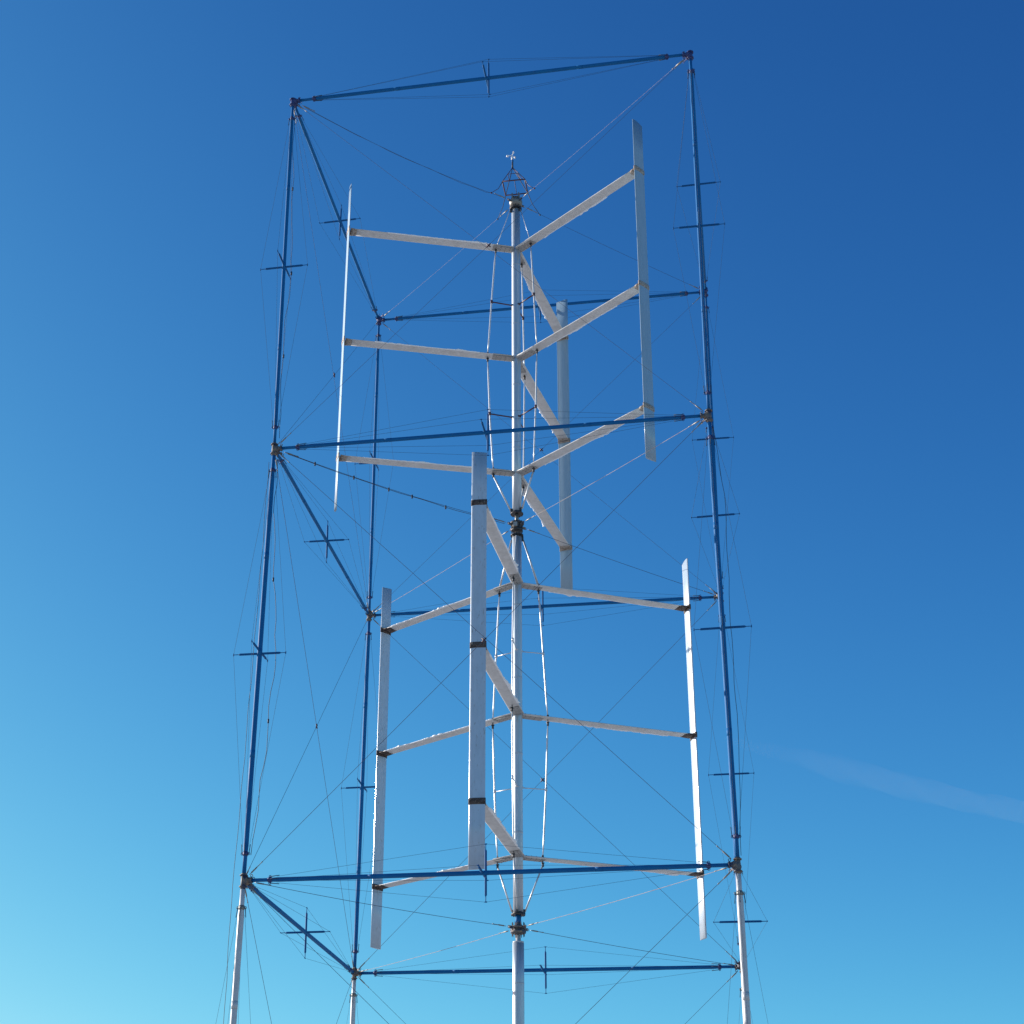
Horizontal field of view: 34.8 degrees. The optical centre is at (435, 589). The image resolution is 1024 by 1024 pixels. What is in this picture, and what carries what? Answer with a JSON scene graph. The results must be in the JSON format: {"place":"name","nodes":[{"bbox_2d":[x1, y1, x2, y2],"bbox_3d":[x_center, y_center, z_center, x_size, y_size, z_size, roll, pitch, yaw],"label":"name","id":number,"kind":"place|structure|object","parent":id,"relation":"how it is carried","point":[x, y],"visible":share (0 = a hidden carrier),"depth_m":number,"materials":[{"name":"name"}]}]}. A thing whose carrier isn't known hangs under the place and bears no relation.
{"place":"outdoors","nodes":[
{"label":"outdoors","id":0,"kind":"place"},
{"bbox_2d":[0,0,1023,1023],"label":"sky","id":1,"kind":"structure","parent":0,"point":[868,335],"materials":[{"name":"blue"}]},
{"bbox_3d":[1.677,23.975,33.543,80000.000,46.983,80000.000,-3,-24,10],"label":"ground","id":2,"kind":"structure","parent":0,"visible":0},
{"bbox_2d":[216,50,767,1023],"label":"lattice tower","id":3,"kind":"structure","parent":2,"relation":"on","point":[740,964],"depth_m":41.87,"materials":[{"name":"metal"}]},
{"bbox_2d":[223,467,268,1023],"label":"steel bracing wire","id":4,"kind":"object","parent":3,"relation":"attached to","point":[245,750],"visible":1,"depth_m":38.14,"materials":[{"name":"grey metal"}]},
{"bbox_2d":[251,459,277,852],"bbox_3d":[-3.959,1.454,39.437,0.146,10.211,0.503,-12,-27,27],"label":"signal cable","id":5,"kind":"object","parent":3,"relation":"hanging from","point":[275,660],"visible":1,"depth_m":39.45,"materials":[{"name":"grey plastic"}]},
{"bbox_2d":[279,110,294,437],"bbox_3d":[-3.932,-8.595,43.855,0.186,10.543,0.348,-3,-24,10],"label":"steel bracing wire","id":6,"kind":"object","parent":3,"relation":"attached to","point":[290,287],"visible":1,"depth_m":43.43,"materials":[{"name":"grey metal"}]},
{"bbox_2d":[713,428,740,848],"bbox_3d":[6.691,0.868,37.239,0.197,10.589,0.072,-15,-28,32],"label":"signal cable","id":7,"kind":"object","parent":3,"relation":"attached to","point":[731,634],"visible":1,"depth_m":37.10,"materials":[{"name":"grey plastic"}]},
{"bbox_2d":[512,934,523,1023],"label":"support mast","id":8,"kind":"object","parent":2,"relation":"on","point":[518,978],"visible":1,"depth_m":40.38,"materials":[{"name":"silver metal"}]},
{"bbox_2d":[255,867,732,971],"bbox_3d":[2.082,8.458,41.056,10.638,0.540,10.769,-3,-24,10],"label":"rotor bearing","id":9,"kind":"object","parent":8,"relation":"on","point":[518,927],"visible":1,"depth_m":40.90,"materials":[{"name":"blue paint"}]},
{"bbox_2d":[370,452,706,949],"bbox_3d":[2.092,2.987,42.269,9.044,10.865,8.071,-3,-24,10],"label":"wind rotor","id":10,"kind":"object","parent":9,"relation":"on","point":[482,661],"visible":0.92,"depth_m":43.00,"materials":[{"name":"silver metal"}]},
{"bbox_2d":[284,420,713,612],"bbox_3d":[2.276,-1.771,45.589,10.538,0.700,10.768,-3,-24,10],"label":"rotor bearing","id":11,"kind":"object","parent":10,"relation":"on","point":[517,524],"visible":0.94,"depth_m":45.44,"materials":[{"name":"metal"}]},
{"bbox_2d":[288,454,504,523],"bbox_3d":[-0.926,-2.602,43.478,6.974,0.201,0.064,17,-28,-32],"label":"steel guy wire","id":12,"kind":"object","parent":11,"relation":"attached to","point":[314,463],"visible":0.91,"depth_m":43.14,"materials":[{"name":"grey metal"}]},
{"bbox_2d":[334,119,655,588],"bbox_3d":[2.129,-6.407,48.624,8.937,10.910,8.489,-3,-24,10],"label":"wind rotor","id":13,"kind":"object","parent":11,"relation":"on","point":[562,329],"visible":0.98,"depth_m":47.34,"materials":[{"name":"silver metal"}]},
{"bbox_2d":[302,61,698,315],"bbox_3d":[2.467,-11.845,50.052,10.693,0.620,10.770,-3,-24,10],"label":"rotor bearing","id":14,"kind":"object","parent":13,"relation":"on","point":[515,200],"visible":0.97,"depth_m":49.88,"materials":[{"name":"metal"}]},
{"bbox_2d":[491,168,540,219],"bbox_3d":[2.478,-12.434,50.313,1.376,1.424,1.376,-3,-24,10],"label":"instrument pyramid","id":15,"kind":"object","parent":14,"relation":"on","point":[520,179],"visible":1,"depth_m":50.44,"materials":[{"name":"red paint"}]},
{"bbox_2d":[306,108,490,192],"bbox_3d":[-0.980,-12.763,47.844,6.584,0.236,0.042,17,-28,-31],"label":"steel guy wire","id":16,"kind":"object","parent":15,"relation":"attached to","point":[398,155],"visible":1,"depth_m":47.75,"materials":[{"name":"grey metal"}]},
{"bbox_2d":[506,151,515,167],"bbox_3d":[2.339,-13.300,50.720,0.290,0.537,0.320,-3,-24,10],"label":"anemometer","id":17,"kind":"object","parent":15,"relation":"on","point":[512,156],"visible":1,"depth_m":50.76,"materials":[{"name":"grey"}]}
]}

